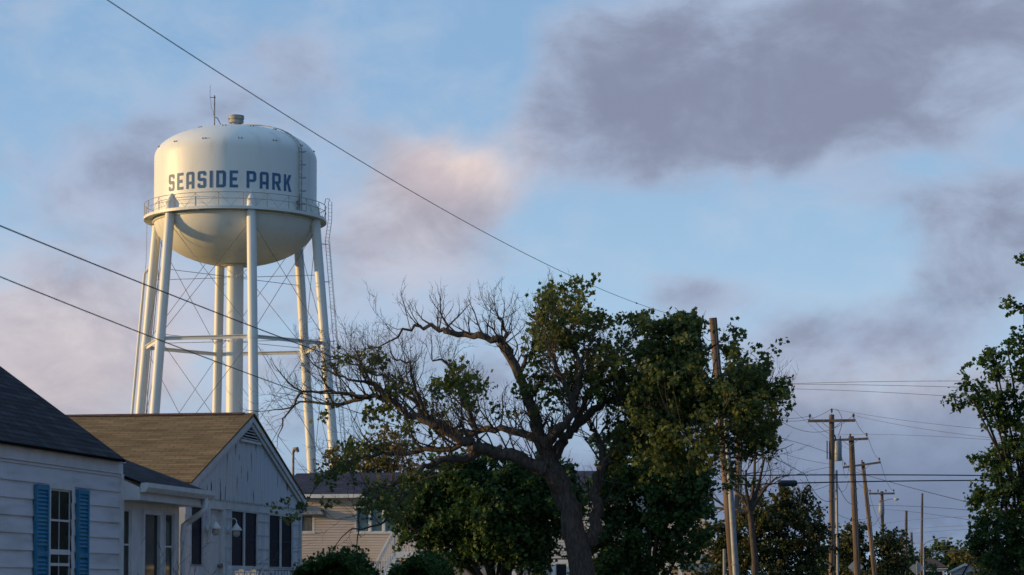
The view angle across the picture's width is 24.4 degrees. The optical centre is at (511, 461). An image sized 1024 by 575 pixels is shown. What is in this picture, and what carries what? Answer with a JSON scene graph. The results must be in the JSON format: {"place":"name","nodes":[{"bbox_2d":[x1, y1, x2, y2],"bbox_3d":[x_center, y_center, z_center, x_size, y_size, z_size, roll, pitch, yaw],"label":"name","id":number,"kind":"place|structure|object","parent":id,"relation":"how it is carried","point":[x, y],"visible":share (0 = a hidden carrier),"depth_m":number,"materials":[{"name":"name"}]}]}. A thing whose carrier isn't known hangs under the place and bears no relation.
{"place":"outdoors","nodes":[
{"label":"outdoors","id":0,"kind":"place"},
{"bbox_2d":[0,366,214,574],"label":"house","id":1,"kind":"structure","parent":0,"point":[76,498],"depth_m":34.15,"materials":[{"name":"white wood"}]},
{"bbox_2d":[48,482,73,574],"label":"window","id":2,"kind":"structure","parent":1,"relation":"in","point":[60,543],"depth_m":33.32,"materials":[{"name":"white glass"}]},
{"bbox_2d":[141,510,161,574],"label":"storm door","id":3,"kind":"structure","parent":1,"relation":"in","point":[150,552],"depth_m":37.19,"materials":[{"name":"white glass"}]},
{"bbox_2d":[67,412,305,574],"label":"house","id":4,"kind":"structure","parent":0,"point":[237,470],"depth_m":43.52,"materials":[{"name":"white"}]},
{"bbox_2d":[190,507,203,565],"bbox_3d":[-5.490,1.291,41.055,0.075,1.029,0.693,-1,-3,10],"label":"window","id":5,"kind":"structure","parent":4,"relation":"in","point":[198,525],"depth_m":41.14,"materials":[{"name":"black glass"}]},
{"bbox_2d":[210,509,222,574],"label":"door","id":6,"kind":"structure","parent":4,"relation":"in","point":[214,546],"depth_m":42.17,"materials":[{"name":"metal"}]},
{"bbox_2d":[230,510,257,565],"bbox_3d":[-4.988,1.440,43.905,0.075,1.029,1.710,-1,-3,10],"label":"window","id":7,"kind":"structure","parent":4,"relation":"in","point":[244,547],"depth_m":44.06,"materials":[{"name":"black glass"}]},
{"bbox_2d":[268,514,292,567],"bbox_3d":[-4.554,1.569,46.373,0.075,1.029,1.721,-1,-3,10],"label":"window","id":8,"kind":"structure","parent":4,"relation":"in","point":[280,538],"depth_m":46.33,"materials":[{"name":"black glass"}]},
{"bbox_2d":[131,95,345,472],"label":"water tower","id":9,"kind":"structure","parent":0,"point":[235,197],"depth_m":214.81,"materials":[{"name":"metal"}]},
{"bbox_2d":[292,447,646,574],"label":"house","id":10,"kind":"structure","parent":0,"point":[378,542],"depth_m":94.56,"materials":[{"name":"beige wood"}]},
{"bbox_2d":[302,516,314,533],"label":"window","id":11,"kind":"structure","parent":10,"relation":"in","point":[307,521],"depth_m":94.86,"materials":[{"name":"glass"}]},
{"bbox_2d":[354,506,399,533],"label":"window","id":12,"kind":"structure","parent":10,"relation":"in","point":[382,529],"depth_m":94.38,"materials":[{"name":"white glass"}]},
{"bbox_2d":[496,562,516,574],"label":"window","id":13,"kind":"structure","parent":10,"relation":"in","point":[513,572],"depth_m":93.28,"materials":[{"name":"white glass"}]},
{"bbox_2d":[551,560,568,574],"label":"window","id":14,"kind":"structure","parent":10,"relation":"in","point":[561,567],"depth_m":92.98,"materials":[{"name":"white glass"}]},
{"bbox_2d":[0,0,1023,574],"label":"sky","id":15,"kind":"structure","parent":0,"point":[843,180],"materials":[{"name":"blue"}]},
{"bbox_2d":[613,492,718,574],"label":"house","id":16,"kind":"structure","parent":0,"point":[678,571],"depth_m":125.23,"materials":[{"name":"beige plastic"}]},
{"bbox_2d":[925,559,947,574],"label":"house","id":17,"kind":"structure","parent":0,"point":[941,568],"depth_m":270.47,"materials":[{"name":"plastic"}]},
{"bbox_2d":[934,570,943,574],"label":"window","id":18,"kind":"structure","parent":17,"relation":"in","point":[940,572],"depth_m":270.31,"materials":[{"name":"white glass"}]},
{"bbox_2d":[948,561,977,574],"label":"house","id":19,"kind":"structure","parent":0,"point":[964,569],"depth_m":274.49,"materials":[{"name":"plastic"}]},
{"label":"pavement","id":20,"kind":"structure","parent":0,"visible":0},
{"bbox_2d":[709,318,732,574],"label":"utility pole","id":21,"kind":"object","parent":20,"relation":"on","point":[714,336],"visible":0.31,"depth_m":78.88,"materials":[{"name":"brown wood"}]},
{"bbox_2d":[0,276,638,485],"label":"wire","id":22,"kind":"object","parent":21,"relation":"attached to","point":[235,368],"visible":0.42,"depth_m":29.95,"materials":[{"name":"rubber"}]},
{"bbox_2d":[0,225,719,459],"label":"wire","id":23,"kind":"object","parent":21,"relation":"attached to","point":[226,316],"visible":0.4,"depth_m":29.43,"materials":[{"name":"rubber"}]},
{"bbox_2d":[107,0,711,323],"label":"wire","id":24,"kind":"object","parent":21,"relation":"attached to","point":[340,148],"visible":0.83,"depth_m":34.40,"materials":[{"name":"metal"}]},
{"bbox_2d":[734,480,988,486],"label":"wire","id":25,"kind":"object","parent":21,"relation":"attached to","point":[784,483],"visible":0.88,"depth_m":82.01,"materials":[{"name":"rubber"}]},
{"bbox_2d":[738,474,1003,475],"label":"wire","id":26,"kind":"object","parent":21,"relation":"attached to","point":[859,474],"visible":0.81,"depth_m":83.52,"materials":[{"name":"rubber"}]},
{"bbox_2d":[723,549,725,574],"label":"post","id":27,"kind":"object","parent":20,"relation":"on","point":[724,561],"visible":1,"depth_m":73.98,"materials":[{"name":"metal"}]},
{"bbox_2d":[724,411,738,574],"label":"metal pole","id":28,"kind":"object","parent":20,"relation":"on","point":[735,563],"visible":0.55,"depth_m":75.92,"materials":[{"name":"metal"}]},
{"bbox_2d":[690,429,811,574],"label":"tree","id":29,"kind":"object","parent":20,"relation":"on","point":[751,503],"visible":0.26,"depth_m":83.74,"materials":[{"name":"brown plant"}]},
{"label":"ground","id":30,"kind":"structure","parent":0,"visible":0},
{"bbox_2d":[138,514,316,574],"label":"shrub","id":31,"kind":"object","parent":30,"relation":"on","point":[175,572],"visible":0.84,"depth_m":36.88,"materials":[{"name":"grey plant"}]},
{"bbox_2d":[227,566,273,574],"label":"railing","id":32,"kind":"object","parent":30,"relation":"on","point":[256,570],"visible":0.98,"depth_m":39.74,"materials":[{"name":"white wood"}]},
{"bbox_2d":[274,569,294,574],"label":"railing","id":33,"kind":"object","parent":30,"relation":"on","point":[281,570],"visible":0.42,"depth_m":41.42,"materials":[{"name":"white wood"}]},
{"bbox_2d":[291,544,383,574],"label":"hedge","id":34,"kind":"object","parent":30,"relation":"on","point":[345,561],"visible":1,"depth_m":37.50,"materials":[{"name":"green plant"}]},
{"bbox_2d":[315,417,429,472],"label":"tree","id":35,"kind":"object","parent":30,"relation":"on","point":[365,468],"visible":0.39,"depth_m":114.79,"materials":[{"name":"green plant"}]},
{"bbox_2d":[386,549,456,574],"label":"hedge","id":36,"kind":"object","parent":30,"relation":"on","point":[423,562],"visible":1,"depth_m":37.80,"materials":[{"name":"green plant"}]},
{"bbox_2d":[375,441,592,574],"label":"tree","id":37,"kind":"object","parent":30,"relation":"on","point":[497,513],"visible":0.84,"depth_m":60.36,"materials":[{"name":"green plant"}]},
{"bbox_2d":[226,268,811,574],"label":"tree","id":38,"kind":"object","parent":30,"relation":"on","point":[670,389],"visible":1,"depth_m":42.10,"materials":[{"name":"green plant"}]},
{"bbox_2d":[566,430,728,574],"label":"tree","id":39,"kind":"object","parent":30,"relation":"on","point":[633,543],"visible":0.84,"depth_m":61.80,"materials":[{"name":"green plant"}]},
{"bbox_2d":[734,436,743,559],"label":"utility pole","id":40,"kind":"object","parent":30,"relation":"on","point":[737,499],"visible":0.02,"depth_m":97.86,"materials":[{"name":"brown wood"}]},
{"bbox_2d":[791,381,904,383],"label":"wire","id":41,"kind":"object","parent":40,"relation":"attached to","point":[868,381],"visible":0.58,"depth_m":84.00,"materials":[{"name":"metal"}]},
{"bbox_2d":[810,389,1020,401],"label":"wire","id":42,"kind":"object","parent":40,"relation":"attached to","point":[885,392],"visible":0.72,"depth_m":86.19,"materials":[{"name":"metal"}]},
{"bbox_2d":[691,471,842,574],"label":"tree","id":43,"kind":"object","parent":30,"relation":"on","point":[777,517],"visible":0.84,"depth_m":87.08,"materials":[{"name":"green plant"}]},
{"bbox_2d":[807,543,828,573],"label":"tree","id":44,"kind":"object","parent":30,"relation":"on","point":[819,566],"visible":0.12,"depth_m":237.22,"materials":[{"name":"green plant"}]},
{"bbox_2d":[808,408,854,574],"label":"utility pole","id":45,"kind":"object","parent":30,"relation":"on","point":[835,450],"visible":0.98,"depth_m":121.86,"materials":[{"name":"brown wood"}]},
{"bbox_2d":[835,409,1013,431],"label":"wire","id":46,"kind":"object","parent":45,"relation":"attached to","point":[914,421],"visible":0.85,"depth_m":105.09,"materials":[{"name":"metal"}]},
{"bbox_2d":[854,415,999,438],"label":"wire","id":47,"kind":"object","parent":45,"relation":"attached to","point":[927,429],"visible":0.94,"depth_m":105.26,"materials":[{"name":"metal"}]},
{"bbox_2d":[836,470,838,574],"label":"metal pole","id":48,"kind":"object","parent":30,"relation":"on","point":[837,560],"visible":0.89,"depth_m":121.75,"materials":[{"name":"grey metal"}]},
{"bbox_2d":[834,433,867,574],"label":"utility pole","id":49,"kind":"object","parent":30,"relation":"on","point":[855,531],"visible":0.84,"depth_m":141.84,"materials":[{"name":"brown wood"}]},
{"bbox_2d":[853,471,982,505],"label":"wire","id":50,"kind":"object","parent":49,"relation":"attached to","point":[914,488],"visible":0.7,"depth_m":116.98,"materials":[{"name":"rubber"}]},
{"bbox_2d":[848,561,862,572],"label":"road sign","id":51,"kind":"object","parent":30,"relation":"on","point":[851,566],"visible":0.29,"depth_m":150.04,"materials":[{"name":"grey metal"}]},
{"bbox_2d":[843,457,880,574],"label":"utility pole","id":52,"kind":"object","parent":30,"relation":"on","point":[871,541],"visible":0.88,"depth_m":167.86,"materials":[{"name":"brown wood"}]},
{"bbox_2d":[870,505,963,509],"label":"wire","id":53,"kind":"object","parent":52,"relation":"attached to","point":[913,506],"visible":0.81,"depth_m":137.41,"materials":[{"name":"rubber"}]},
{"bbox_2d":[817,517,917,574],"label":"tree","id":54,"kind":"object","parent":30,"relation":"on","point":[888,542],"visible":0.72,"depth_m":182.30,"materials":[{"name":"green plant"}]},
{"bbox_2d":[869,489,898,564],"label":"utility pole","id":55,"kind":"object","parent":30,"relation":"on","point":[881,508],"visible":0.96,"depth_m":214.84,"materials":[{"name":"brown wood"}]},
{"bbox_2d":[885,509,1003,525],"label":"wire","id":56,"kind":"object","parent":55,"relation":"attached to","point":[933,514],"visible":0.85,"depth_m":153.48,"materials":[{"name":"rubber"}]},
{"bbox_2d":[904,511,907,574],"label":"utility pole","id":57,"kind":"object","parent":30,"relation":"on","point":[906,523],"visible":0.46,"depth_m":189.91,"materials":[{"name":"brown wood"}]},
{"bbox_2d":[891,545,937,574],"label":"tree","id":58,"kind":"object","parent":30,"relation":"on","point":[933,567],"visible":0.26,"depth_m":225.54,"materials":[{"name":"green plant"}]},
{"bbox_2d":[920,493,922,574],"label":"utility pole","id":59,"kind":"object","parent":30,"relation":"on","point":[921,550],"visible":0.89,"depth_m":199.91,"materials":[{"name":"brown wood"}]},
{"bbox_2d":[916,536,967,574],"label":"tree","id":60,"kind":"object","parent":30,"relation":"on","point":[945,560],"visible":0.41,"depth_m":313.23,"materials":[{"name":"green plant"}]},
{"bbox_2d":[947,542,982,568],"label":"tree","id":61,"kind":"object","parent":30,"relation":"on","point":[957,555],"visible":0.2,"depth_m":303.84,"materials":[{"name":"green plant"}]},
{"bbox_2d":[940,251,1023,574],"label":"tree","id":62,"kind":"object","parent":30,"relation":"on","point":[999,557],"visible":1,"depth_m":45.01,"materials":[{"name":"green plant"}]},
{"bbox_2d":[966,545,1022,574],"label":"tree","id":63,"kind":"object","parent":30,"relation":"on","point":[980,569],"visible":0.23,"depth_m":195.42,"materials":[{"name":"green plant"}]},
{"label":"road","id":64,"kind":"structure","parent":0,"visible":0},
{"bbox_2d":[909,561,923,574],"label":"road sign","id":65,"kind":"object","parent":64,"relation":"on","point":[917,568],"visible":0.9,"depth_m":195.00,"materials":[{"name":"grey metal"}]},
{"bbox_2d":[923,537,952,574],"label":"street lamp","id":66,"kind":"object","parent":64,"relation":"on","point":[949,538],"visible":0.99,"depth_m":197.98,"materials":[{"name":"grey metal"}]},
{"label":"utility pole","id":67,"kind":"object","parent":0,"visible":0},
{"bbox_2d":[810,384,1023,389],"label":"wire","id":68,"kind":"object","parent":67,"relation":"attached to","point":[887,385],"visible":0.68,"depth_m":84.08,"materials":[{"name":"metal"}]},
{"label":"utility pole","id":69,"kind":"object","parent":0,"visible":0},
{"bbox_2d":[842,434,1000,440],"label":"wire","id":70,"kind":"object","parent":69,"relation":"attached to","point":[912,435],"visible":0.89,"depth_m":124.43,"materials":[{"name":"metal"}]}
]}

